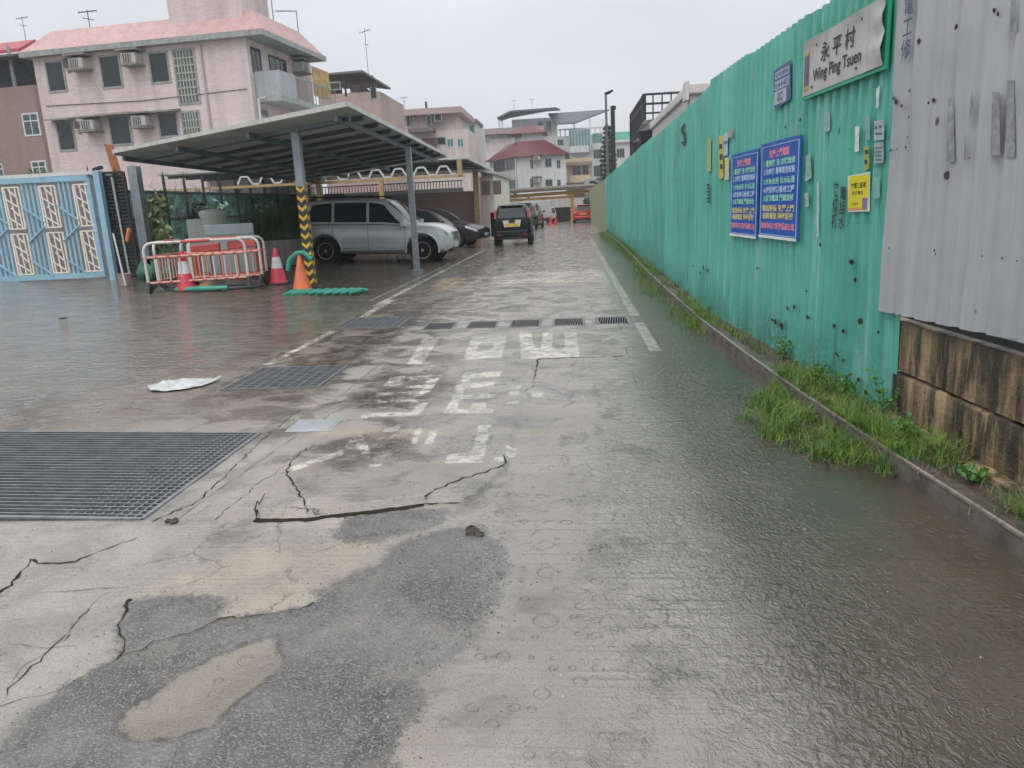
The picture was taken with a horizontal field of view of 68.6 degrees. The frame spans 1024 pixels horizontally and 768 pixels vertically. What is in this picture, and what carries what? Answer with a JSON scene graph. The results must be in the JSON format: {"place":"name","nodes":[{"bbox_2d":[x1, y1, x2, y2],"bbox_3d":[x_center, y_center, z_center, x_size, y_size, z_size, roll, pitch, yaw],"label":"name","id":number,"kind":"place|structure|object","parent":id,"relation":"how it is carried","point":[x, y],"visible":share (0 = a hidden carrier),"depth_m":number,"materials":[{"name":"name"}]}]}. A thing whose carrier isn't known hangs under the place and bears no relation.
{"place":"outdoors","nodes":[
{"label":"outdoors","id":0,"kind":"place"},
{"bbox_2d":[0,0,829,390],"label":"sky","id":1,"kind":"structure","parent":0,"point":[480,57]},
{"bbox_2d":[0,220,1023,767],"bbox_3d":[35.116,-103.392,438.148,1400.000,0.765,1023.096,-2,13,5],"label":"ground","id":2,"kind":"structure","parent":0,"point":[660,634],"depth_m":3.29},
{"bbox_2d":[0,46,52,175],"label":"brown house","id":3,"kind":"structure","parent":2,"relation":"on","point":[23,144],"depth_m":44.89,"materials":[{"name":"paint"}]},
{"bbox_2d":[0,39,35,54],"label":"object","id":4,"kind":"structure","parent":3,"relation":"attached to","point":[17,46],"depth_m":59.05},
{"bbox_2d":[21,112,41,136],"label":"window","id":5,"kind":"structure","parent":3,"relation":"in","point":[31,125],"depth_m":44.55,"materials":[{"name":"white paint"}]},
{"bbox_2d":[0,175,107,281],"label":"sliding gate","id":6,"kind":"structure","parent":2,"relation":"on","point":[94,222],"depth_m":17.62,"materials":[{"name":"metal"}]},
{"bbox_2d":[0,170,107,266],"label":"boundary beam","id":7,"kind":"structure","parent":2,"relation":"on","point":[89,174],"depth_m":22.12,"materials":[{"name":"metal"}]},
{"bbox_2d":[92,171,117,279],"bbox_3d":[-9.586,-3.718,17.705,0.140,2.519,0.140,-2,13,5],"label":"gate post","id":8,"kind":"object","parent":2,"relation":"on","point":[105,222],"visible":0.86,"depth_m":17.65,"materials":[{"name":"metal"}]},
{"bbox_2d":[102,171,138,277],"bbox_3d":[-9.284,-3.776,17.861,0.536,2.473,0.149,-3,13,-3],"label":"panel","id":9,"kind":"object","parent":2,"relation":"on","point":[122,195],"visible":0.77,"depth_m":17.79,"materials":[{"name":"metal"}]},
{"bbox_2d":[111,177,131,281],"bbox_3d":[-8.915,-3.510,17.116,0.198,2.353,0.043,10,18,43],"label":"leaning pipe","id":10,"kind":"object","parent":2,"relation":"on","point":[120,225],"visible":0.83,"depth_m":17.08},
{"bbox_2d":[136,259,161,280],"bbox_3d":[-8.553,-2.696,17.711,0.632,0.578,0.546,-5,13,-11],"label":"net bundle","id":11,"kind":"object","parent":2,"relation":"on","point":[140,273],"visible":0.61,"depth_m":17.54,"materials":[{"name":"green fabric"}]},
{"bbox_2d":[138,190,174,254],"bbox_3d":[-12.524,-5.188,24.963,2.681,2.390,0.830,-2,13,5],"label":"bush","id":12,"kind":"object","parent":2,"relation":"on","point":[158,230],"visible":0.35,"depth_m":24.78,"materials":[{"name":"green plant"}]},
{"bbox_2d":[152,239,183,289],"bbox_3d":[-7.327,-2.575,16.099,0.554,1.034,1.670,-4,13,-3],"label":"crowd barrier","id":13,"kind":"object","parent":2,"relation":"on","point":[164,286],"visible":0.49,"depth_m":15.67,"materials":[{"name":"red metal"}]},
{"bbox_2d":[18,0,335,194],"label":"pink house","id":14,"kind":"structure","parent":2,"relation":"on","point":[189,67],"depth_m":34.78,"materials":[{"name":"tile"}]},
{"bbox_2d":[43,59,67,92],"bbox_3d":[-21.536,-14.518,35.413,1.036,1.421,0.050,0,13,11],"label":"window","id":15,"kind":"structure","parent":14,"relation":"in","point":[54,69],"depth_m":35.41,"materials":[{"name":"grey glass"}]},
{"bbox_2d":[43,117,77,151],"bbox_3d":[-21.461,-11.920,35.786,1.390,1.535,0.520,0,13,11],"label":"window","id":16,"kind":"structure","parent":14,"relation":"in","point":[65,132],"depth_m":36.00,"materials":[{"name":"grey glass"}]},
{"bbox_2d":[97,54,123,89],"bbox_3d":[-18.646,-14.514,34.865,1.115,1.474,0.050,0,13,11],"label":"window","id":17,"kind":"structure","parent":14,"relation":"in","point":[110,70],"depth_m":34.86,"materials":[{"name":"grey glass"}]},
{"bbox_2d":[95,111,133,145],"bbox_3d":[-18.559,-11.992,35.218,1.604,1.486,0.520,0,13,11],"label":"window","id":18,"kind":"structure","parent":14,"relation":"in","point":[120,133],"depth_m":35.43,"materials":[{"name":"grey glass"}]},
{"bbox_2d":[147,50,171,83],"bbox_3d":[-16.170,-14.514,34.395,1.040,1.389,0.050,0,13,11],"label":"window","id":19,"kind":"structure","parent":14,"relation":"in","point":[158,61],"depth_m":34.38,"materials":[{"name":"grey glass"}]},
{"bbox_2d":[148,108,180,137],"bbox_3d":[-16.062,-12.082,34.722,1.474,1.243,0.520,0,13,11],"label":"window","id":20,"kind":"structure","parent":14,"relation":"in","point":[168,125],"depth_m":34.93,"materials":[{"name":"grey glass"}]},
{"bbox_2d":[171,47,200,104],"bbox_3d":[-14.877,-14.040,34.254,1.132,2.411,0.073,0,13,11],"label":"window","id":21,"kind":"structure","parent":14,"relation":"in","point":[184,61],"depth_m":34.23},
{"bbox_2d":[180,110,201,134],"bbox_3d":[-14.828,-11.717,34.810,0.970,1.851,0.073,0,13,11],"label":"window","id":22,"kind":"structure","parent":14,"relation":"in","point":[191,120],"depth_m":34.69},
{"bbox_2d":[250,46,262,72],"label":"window","id":23,"kind":"structure","parent":14,"relation":"in","point":[255,53],"depth_m":34.24,"materials":[{"name":"grey glass"}]},
{"bbox_2d":[268,54,286,71],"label":"window","id":24,"kind":"structure","parent":14,"relation":"in","point":[275,63],"depth_m":36.09,"materials":[{"name":"grey glass"}]},
{"bbox_2d":[147,375,221,390],"bbox_3d":[-3.097,-0.029,7.080,0.411,0.076,0.654,9,17,40],"label":"plastic sheet","id":25,"kind":"object","parent":2,"relation":"on","point":[177,384],"visible":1,"depth_m":6.96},
{"bbox_2d":[173,251,195,291],"bbox_3d":[-6.639,-2.288,15.185,0.400,0.810,0.400,-2,13,5],"label":"traffic cone","id":26,"kind":"object","parent":2,"relation":"on","point":[184,278],"visible":0.82,"depth_m":15.09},
{"bbox_2d":[142,237,250,293],"bbox_3d":[-6.352,-2.395,15.135,1.964,1.034,0.554,-7,14,-16],"label":"crowd barrier","id":27,"kind":"object","parent":2,"relation":"on","point":[149,289],"visible":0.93,"depth_m":15.08,"materials":[{"name":"orange plastic"}]},
{"bbox_2d":[186,219,209,272],"bbox_3d":[-8.129,-3.624,19.670,0.480,1.371,0.400,-2,13,5],"label":"white cabinet","id":28,"kind":"object","parent":2,"relation":"on","point":[195,228],"visible":0.27,"depth_m":19.39,"materials":[{"name":"beige plastic"}]},
{"bbox_2d":[87,167,314,259],"bbox_3d":[-11.343,-7.377,32.178,1.965,3.000,19.425,-1,13,8],"label":"spiked fence","id":29,"kind":"object","parent":2,"relation":"on","point":[181,202],"visible":0.34,"depth_m":28.57,"materials":[{"name":"metal"}]},
{"bbox_2d":[104,144,121,174],"bbox_3d":[-12.757,-7.023,24.094,0.440,1.340,0.100,-2,13,5],"label":"rusty board","id":30,"kind":"object","parent":29,"relation":"on","point":[113,159],"visible":0.64,"depth_m":24.01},
{"bbox_2d":[174,285,227,291],"bbox_3d":[-6.261,-1.915,15.100,1.114,0.120,0.190,-2,13,5],"label":"green hose","id":31,"kind":"object","parent":2,"relation":"on","point":[206,288],"visible":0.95,"depth_m":15.03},
{"bbox_2d":[192,197,231,218],"bbox_3d":[-11.916,-5.971,28.403,2.622,2.219,0.893,-2,13,5],"label":"bush","id":32,"kind":"object","parent":2,"relation":"on","point":[200,207],"visible":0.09,"depth_m":28.12,"materials":[{"name":"green plant"}]},
{"bbox_2d":[198,208,227,236],"bbox_3d":[-7.509,-3.633,19.102,0.706,1.635,0.701,-2,13,5],"label":"water tub","id":33,"kind":"object","parent":2,"relation":"on","point":[213,216],"visible":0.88,"depth_m":18.72,"materials":[{"name":"beige plastic"}]},
{"bbox_2d":[166,283,263,291],"bbox_3d":[-6.126,-1.993,15.473,2.069,0.078,0.918,-2,13,5],"label":"hose loop","id":34,"kind":"object","parent":2,"relation":"on","point":[236,286],"visible":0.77,"depth_m":15.25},
{"bbox_2d":[179,235,269,281],"bbox_3d":[-6.297,-2.706,16.449,1.770,1.034,0.554,-8,14,-22],"label":"crowd barrier","id":35,"kind":"object","parent":2,"relation":"on","point":[266,271],"visible":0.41,"depth_m":16.62,"materials":[{"name":"red metal"}]},
{"bbox_2d":[186,236,263,284],"bbox_3d":[-6.170,-2.641,16.145,1.520,1.034,0.554,-5,13,-9],"label":"crowd barrier","id":36,"kind":"object","parent":2,"relation":"on","point":[220,259],"visible":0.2,"depth_m":16.10,"materials":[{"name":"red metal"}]},
{"bbox_2d":[191,242,220,252],"bbox_3d":[-6.541,-2.903,16.009,0.613,0.207,0.099,-3,13,-2],"label":"plastic board","id":37,"kind":"object","parent":36,"relation":"on","point":[209,247],"visible":0.87,"depth_m":15.96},
{"bbox_2d":[227,239,256,249],"bbox_3d":[-5.826,-3.018,16.182,0.613,0.207,0.099,-3,13,-2],"label":"plastic board","id":38,"kind":"object","parent":36,"relation":"on","point":[239,244],"visible":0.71,"depth_m":16.14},
{"bbox_2d":[188,236,268,284],"bbox_3d":[-6.044,-2.575,15.841,1.570,1.034,0.554,-2,13,4],"label":"crowd barrier","id":39,"kind":"object","parent":2,"relation":"on","point":[262,277],"visible":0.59,"depth_m":15.82,"materials":[{"name":"red metal"}]},
{"bbox_2d":[204,223,264,277],"bbox_3d":[-6.536,-3.137,17.699,1.175,1.256,0.600,-2,13,5],"label":"metal board","id":40,"kind":"object","parent":2,"relation":"on","point":[240,229],"visible":0.47,"depth_m":17.45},
{"bbox_2d":[230,189,275,222],"bbox_3d":[-11.372,-7.120,32.114,2.619,2.504,0.836,-2,13,5],"label":"bush","id":41,"kind":"object","parent":2,"relation":"on","point":[260,203],"visible":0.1,"depth_m":31.98,"materials":[{"name":"green plant"}]},
{"bbox_2d":[267,247,290,284],"bbox_3d":[-5.137,-2.581,16.386,0.400,0.790,0.400,-2,13,5],"label":"traffic cone","id":42,"kind":"object","parent":2,"relation":"on","point":[278,276],"visible":0.99,"depth_m":16.29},
{"bbox_2d":[112,101,446,288],"bbox_3d":[-7.409,-6.093,26.620,9.103,3.343,29.557,-6,14,-16],"label":"carport","id":43,"kind":"object","parent":2,"relation":"on","point":[340,139],"visible":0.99,"depth_m":18.13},
{"bbox_2d":[261,238,303,265],"bbox_3d":[-6.908,-3.885,22.111,1.500,0.720,1.100,0,14,13],"label":"planter","id":44,"kind":"object","parent":2,"relation":"on","point":[286,249],"visible":0.27,"depth_m":21.52,"materials":[{"name":"grey concrete"}]},
{"bbox_2d":[235,202,316,240],"bbox_3d":[-6.919,-4.731,21.977,2.583,1.147,2.087,0,14,13],"label":"planter shrub","id":45,"kind":"object","parent":44,"relation":"on","point":[268,225],"visible":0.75,"depth_m":21.62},
{"bbox_2d":[293,255,311,288],"bbox_3d":[-4.205,-2.218,14.944,0.400,0.730,0.400,-2,13,5],"label":"traffic cone","id":46,"kind":"object","parent":2,"relation":"on","point":[301,280],"visible":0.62,"depth_m":14.85,"materials":[{"name":"plastic"}]},
{"bbox_2d":[286,250,312,270],"bbox_3d":[-4.232,-2.452,14.892,0.582,0.399,0.097,-2,13,5],"label":"green hose","id":47,"kind":"object","parent":46,"relation":"on","point":[293,256],"visible":1,"depth_m":14.84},
{"bbox_2d":[0,302,606,705],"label":"road cracks","id":48,"kind":"object","parent":2,"relation":"on","point":[256,519],"visible":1,"depth_m":3.84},
{"bbox_2d":[0,319,626,520],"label":"drain pit","id":49,"kind":"object","parent":2,"relation":"in","point":[331,378],"visible":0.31,"depth_m":10.15,"materials":[{"name":"concrete"}]},
{"bbox_2d":[0,431,260,520],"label":"drain grate","id":50,"kind":"object","parent":49,"relation":"on","point":[95,475],"visible":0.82,"depth_m":4.72,"materials":[{"name":"metal"}]},
{"bbox_2d":[220,365,348,390],"bbox_3d":[-2.177,-0.053,7.292,0.930,0.042,0.970,-2,13,5],"label":"drain grate","id":51,"kind":"object","parent":49,"relation":"on","point":[292,377],"visible":0.84,"depth_m":7.25,"materials":[{"name":"metal"}]},
{"bbox_2d":[332,316,412,328],"bbox_3d":[-1.963,-0.866,10.711,0.930,0.042,0.970,-2,13,5],"label":"drain grate","id":52,"kind":"object","parent":49,"relation":"on","point":[375,322],"visible":0.88,"depth_m":10.67,"materials":[{"name":"metal"}]},
{"bbox_2d":[285,419,342,431],"bbox_3d":[-1.460,0.303,5.546,0.340,0.011,0.310,-2,13,5],"label":"manhole cover","id":53,"kind":"object","parent":2,"relation":"on","point":[311,425],"visible":1,"depth_m":5.51,"materials":[{"name":"metal"}]},
{"bbox_2d":[157,156,492,200],"bbox_3d":[-7.752,-8.322,35.351,13.047,3.449,9.391,-2,13,5],"label":"second carport","id":54,"kind":"object","parent":2,"relation":"on","point":[458,166],"visible":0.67,"depth_m":30.91,"materials":[{"name":"paint"}]},
{"bbox_2d":[283,287,368,294],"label":"green sandbags","id":55,"kind":"object","parent":2,"relation":"on","point":[333,291],"visible":1,"depth_m":14.33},
{"bbox_2d":[318,70,407,194],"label":"canopy house","id":56,"kind":"structure","parent":2,"relation":"on","point":[380,104],"depth_m":56.90,"materials":[{"name":"paint"}]},
{"bbox_2d":[298,193,459,262],"bbox_3d":[-4.074,-4.829,23.202,4.774,2.091,2.410,1,14,6],"label":"suv","id":57,"kind":"object","parent":2,"relation":"on","point":[346,228],"visible":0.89,"depth_m":22.35,"materials":[{"name":"silver metal"}]},
{"bbox_2d":[289,169,481,239],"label":"pink wall","id":58,"kind":"structure","parent":2,"relation":"on","point":[461,204],"depth_m":36.62,"materials":[{"name":"paint"}]},
{"bbox_2d":[421,322,457,329],"bbox_3d":[-0.967,-0.761,10.063,0.412,0.034,0.592,-2,13,5],"label":"gully cover","id":59,"kind":"object","parent":2,"relation":"on","point":[438,326],"visible":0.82,"depth_m":10.07,"materials":[{"name":"metal"}]},
{"bbox_2d":[404,106,481,220],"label":"pink block","id":60,"kind":"structure","parent":2,"relation":"on","point":[446,131],"depth_m":75.26,"materials":[{"name":"paint"}]},
{"bbox_2d":[408,207,489,247],"bbox_3d":[-3.306,-6.457,30.879,4.712,1.669,2.204,1,14,16],"label":"estate car","id":61,"kind":"object","parent":2,"relation":"on","point":[471,233],"visible":0.35,"depth_m":29.97,"materials":[{"name":"black paint"}]},
{"bbox_2d":[467,119,485,164],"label":"narrow block","id":62,"kind":"structure","parent":2,"relation":"on","point":[476,128],"depth_m":92.03,"materials":[{"name":"paint"}]},
{"bbox_2d":[464,321,499,328],"bbox_3d":[-0.394,-0.777,10.014,0.412,0.034,0.592,-2,13,5],"label":"gully cover","id":63,"kind":"object","parent":2,"relation":"on","point":[483,324],"visible":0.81,"depth_m":10.03,"materials":[{"name":"metal"}]},
{"bbox_2d":[475,169,511,239],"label":"side building","id":64,"kind":"structure","parent":2,"relation":"on","point":[494,190],"depth_m":36.44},
{"bbox_2d":[0,382,1000,766],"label":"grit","id":65,"kind":"object","parent":2,"relation":"on","point":[388,600],"visible":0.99,"depth_m":2.90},
{"bbox_2d":[490,204,537,245],"bbox_3d":[0.055,-6.801,31.880,2.043,1.664,3.650,-2,13,3],"label":"hatchback","id":66,"kind":"object","parent":2,"relation":"on","point":[511,221],"visible":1,"depth_m":30.22,"materials":[{"name":"black paint"}]},
{"bbox_2d":[508,319,541,326],"bbox_3d":[0.178,-0.792,9.964,0.412,0.034,0.592,-2,13,5],"label":"gully cover","id":67,"kind":"object","parent":2,"relation":"on","point":[519,323],"visible":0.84,"depth_m":9.98,"materials":[{"name":"metal"}]},
{"bbox_2d":[485,126,569,198],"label":"white house","id":68,"kind":"structure","parent":2,"relation":"on","point":[532,158],"depth_m":83.04,"materials":[{"name":"paint"}]},
{"bbox_2d":[517,202,544,228],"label":"hatchback","id":69,"kind":"object","parent":2,"relation":"on","point":[534,208],"visible":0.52,"depth_m":52.26,"materials":[{"name":"grey paint"}]},
{"bbox_2d":[520,200,555,224],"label":"box van","id":70,"kind":"object","parent":2,"relation":"on","point":[548,209],"visible":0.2,"depth_m":64.38,"materials":[{"name":"white metal"}]},
{"bbox_2d":[484,107,610,190],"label":"apartment block","id":71,"kind":"structure","parent":2,"relation":"on","point":[579,143],"depth_m":118.83,"materials":[{"name":"paint"}]},
{"bbox_2d":[510,197,589,207],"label":"wall","id":72,"kind":"structure","parent":2,"relation":"on","point":[561,202],"depth_m":81.48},
{"bbox_2d":[509,183,595,221],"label":"yellow gantry","id":73,"kind":"object","parent":2,"relation":"on","point":[514,191],"visible":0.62,"depth_m":69.62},
{"bbox_2d":[546,207,570,221],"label":"dark gate","id":74,"kind":"structure","parent":2,"relation":"on","point":[563,214],"depth_m":72.01,"materials":[{"name":"metal"}]},
{"bbox_2d":[553,318,584,325],"bbox_3d":[0.751,-0.808,9.915,0.412,0.034,0.592,-2,13,5],"label":"gully cover","id":75,"kind":"object","parent":2,"relation":"on","point":[568,320],"visible":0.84,"depth_m":9.95,"materials":[{"name":"metal"}]},
{"bbox_2d":[566,157,591,197],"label":"beige house","id":76,"kind":"structure","parent":2,"relation":"on","point":[578,170],"depth_m":93.78,"materials":[{"name":"paint"}]},
{"bbox_2d":[570,204,590,222],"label":"hatchback","id":77,"kind":"object","parent":2,"relation":"on","point":[581,211],"visible":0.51,"depth_m":63.01,"materials":[{"name":"red paint"}]},
{"bbox_2d":[590,179,605,230],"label":"corrugated fence","id":78,"kind":"object","parent":2,"relation":"on","point":[598,205],"visible":0.89,"depth_m":47.19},
{"bbox_2d":[596,316,629,323],"bbox_3d":[1.324,-0.824,9.865,0.412,0.034,0.592,-2,13,5],"label":"gully cover","id":79,"kind":"object","parent":2,"relation":"on","point":[610,318],"visible":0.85,"depth_m":9.94,"materials":[{"name":"metal"}]},
{"bbox_2d":[605,131,629,167],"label":"grey block","id":80,"kind":"structure","parent":2,"relation":"on","point":[622,140],"depth_m":106.29,"materials":[{"name":"paint"}]},
{"bbox_2d":[605,0,899,409],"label":"corrugated fence","id":81,"kind":"object","parent":2,"relation":"on","point":[811,295],"visible":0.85,"depth_m":6.74,"materials":[{"name":"metal"}]},
{"bbox_2d":[729,148,759,238],"bbox_3d":[2.427,-1.980,7.860,0.018,0.864,0.997,-2,13,2],"label":"blue notice board","id":82,"kind":"object","parent":81,"relation":"attached to","point":[745,169],"visible":1,"depth_m":7.79,"materials":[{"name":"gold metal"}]},
{"bbox_2d":[758,134,802,241],"bbox_3d":[2.406,-1.749,6.773,0.018,0.868,1.066,-2,13,2],"label":"blue notice board","id":83,"kind":"object","parent":81,"relation":"attached to","point":[780,178],"visible":1,"depth_m":6.69,"materials":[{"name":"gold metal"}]},
{"bbox_2d":[773,60,790,109],"bbox_3d":[2.371,-2.619,6.592,0.006,0.355,0.483,-2,13,2],"label":"weathered poster","id":84,"kind":"object","parent":81,"relation":"attached to","point":[782,84],"visible":1,"depth_m":6.57,"materials":[{"name":"paper"}]},
{"bbox_2d":[832,181,845,228],"bbox_3d":[2.389,-1.309,5.487,0.001,0.342,0.229,-2,13,2],"label":"sprayed writing","id":85,"kind":"object","parent":81,"relation":"attached to","point":[843,198],"visible":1,"depth_m":5.47},
{"bbox_2d":[802,0,891,100],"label":"village name sign","id":86,"kind":"object","parent":81,"relation":"attached to","point":[853,47],"visible":1,"depth_m":5.17,"materials":[{"name":"white metal"}]},
{"bbox_2d":[847,172,869,211],"bbox_3d":[2.384,-1.319,5.165,0.006,0.264,0.377,-2,13,2],"label":"yellow notice","id":87,"kind":"object","parent":81,"relation":"attached to","point":[858,192],"visible":1,"depth_m":5.15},
{"bbox_2d":[874,142,883,163],"bbox_3d":[2.365,-1.493,4.840,0.004,0.135,0.146,-2,13,2],"label":"grey sticker","id":88,"kind":"object","parent":81,"relation":"attached to","point":[878,152],"visible":1,"depth_m":4.83,"materials":[{"name":"paper"}]},
{"bbox_2d":[874,120,883,140],"bbox_3d":[2.359,-1.633,4.825,0.004,0.132,0.151,-2,13,2],"label":"grey sticker","id":89,"kind":"object","parent":81,"relation":"attached to","point":[879,130],"visible":1,"depth_m":4.82,"materials":[{"name":"paper"}]},
{"bbox_2d":[599,230,1023,525],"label":"grass","id":90,"kind":"structure","parent":2,"relation":"on","point":[855,416],"depth_m":4.82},
{"bbox_2d":[604,230,1023,563],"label":"kerb","id":91,"kind":"structure","parent":2,"relation":"on","point":[1001,536],"depth_m":3.84,"materials":[{"name":"concrete"}]},
{"bbox_2d":[605,231,1023,539],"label":"kerb edging","id":92,"kind":"object","parent":91,"relation":"on","point":[1012,529],"visible":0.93,"depth_m":4.12,"materials":[{"name":"concrete"}]},
{"bbox_2d":[642,259,1023,515],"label":"soil strip","id":93,"kind":"object","parent":2,"relation":"on","point":[953,476],"visible":0.11,"depth_m":4.05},
{"bbox_2d":[769,334,792,358],"bbox_3d":[2.408,-0.315,6.692,0.170,0.237,0.274,-4,13,-7],"label":"weed","id":94,"kind":"object","parent":93,"relation":"on","point":[782,351],"visible":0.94,"depth_m":6.67,"materials":[{"name":"green plant"}]},
{"bbox_2d":[837,372,859,396],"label":"weed","id":95,"kind":"object","parent":93,"relation":"on","point":[847,385],"visible":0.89,"depth_m":5.29,"materials":[{"name":"green plant"}]},
{"bbox_2d":[860,366,899,416],"bbox_3d":[2.376,0.070,4.834,0.188,0.338,0.304,-13,17,-37],"label":"weed","id":96,"kind":"object","parent":93,"relation":"on","point":[881,392],"visible":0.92,"depth_m":4.83,"materials":[{"name":"green plant"}]},
{"bbox_2d":[892,411,927,441],"bbox_3d":[2.320,0.266,4.358,0.168,0.181,0.192,-2,13,5],"label":"weed","id":97,"kind":"object","parent":93,"relation":"on","point":[908,421],"visible":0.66,"depth_m":4.34,"materials":[{"name":"green plant"}]},
{"bbox_2d":[958,462,989,482],"bbox_3d":[2.309,0.445,3.749,0.132,0.111,0.173,9,18,42],"label":"weed","id":98,"kind":"object","parent":93,"relation":"on","point":[973,475],"visible":0.98,"depth_m":3.73,"materials":[{"name":"green plant"}]},
{"bbox_2d":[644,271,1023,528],"bbox_3d":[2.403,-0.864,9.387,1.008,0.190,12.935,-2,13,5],"label":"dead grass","id":99,"kind":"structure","parent":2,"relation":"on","point":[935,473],"depth_m":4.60,"materials":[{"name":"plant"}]},
{"label":"site ground","id":100,"kind":"structure","parent":0,"visible":0},
{"bbox_2d":[594,125,617,184],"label":"conifer","id":101,"kind":"object","parent":100,"relation":"on","point":[601,174],"visible":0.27,"depth_m":54.95,"materials":[{"name":"green plant"}]},
{"bbox_2d":[604,89,612,176],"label":"street lamp","id":102,"kind":"object","parent":100,"relation":"on","point":[606,136],"visible":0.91,"depth_m":43.48,"materials":[{"name":"metal"}]},
{"bbox_2d":[610,106,615,171],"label":"utility pole","id":103,"kind":"object","parent":100,"relation":"on","point":[613,145],"visible":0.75,"depth_m":41.60,"materials":[{"name":"metal"}]},
{"bbox_2d":[629,91,679,155],"bbox_3d":[6.307,-8.494,30.002,2.690,5.235,6.040,-2,13,5],"label":"steel cage","id":104,"kind":"object","parent":100,"relation":"on","point":[637,115],"visible":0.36,"depth_m":28.28,"materials":[{"name":"metal"}]},
{"bbox_2d":[634,119,652,150],"bbox_3d":[5.327,-8.751,27.112,1.885,1.592,5.008,-2,13,5],"label":"tarpaulin bundle","id":105,"kind":"object","parent":104,"relation":"in","point":[644,133],"visible":0.13,"depth_m":25.22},
{"bbox_2d":[650,81,709,137],"bbox_3d":[5.466,-5.707,20.397,2.660,3.680,8.150,-2,13,5],"label":"site container","id":106,"kind":"object","parent":100,"relation":"on","point":[686,97],"visible":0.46,"depth_m":17.88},
{"bbox_2d":[876,410,1023,493],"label":"wall footing","id":107,"kind":"object","parent":100,"relation":"on","point":[997,478],"depth_m":3.77,"materials":[{"name":"concrete"}]},
{"bbox_2d":[890,371,1023,484],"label":"concrete block","id":108,"kind":"structure","parent":107,"relation":"on","point":[995,439],"depth_m":4.07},
{"bbox_2d":[897,320,1023,423],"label":"concrete block","id":109,"kind":"structure","parent":108,"relation":"on","point":[987,375],"depth_m":4.07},
{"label":"concrete block","id":110,"kind":"object","parent":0,"visible":0},
{"bbox_2d":[879,0,1023,351],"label":"corrugated fence","id":111,"kind":"object","parent":110,"relation":"on","point":[952,258],"visible":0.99,"depth_m":3.96,"materials":[{"name":"metal"}]},
{"bbox_2d":[901,0,912,59],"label":"sprayed writing","id":112,"kind":"object","parent":111,"relation":"attached to","point":[909,40],"visible":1,"depth_m":4.36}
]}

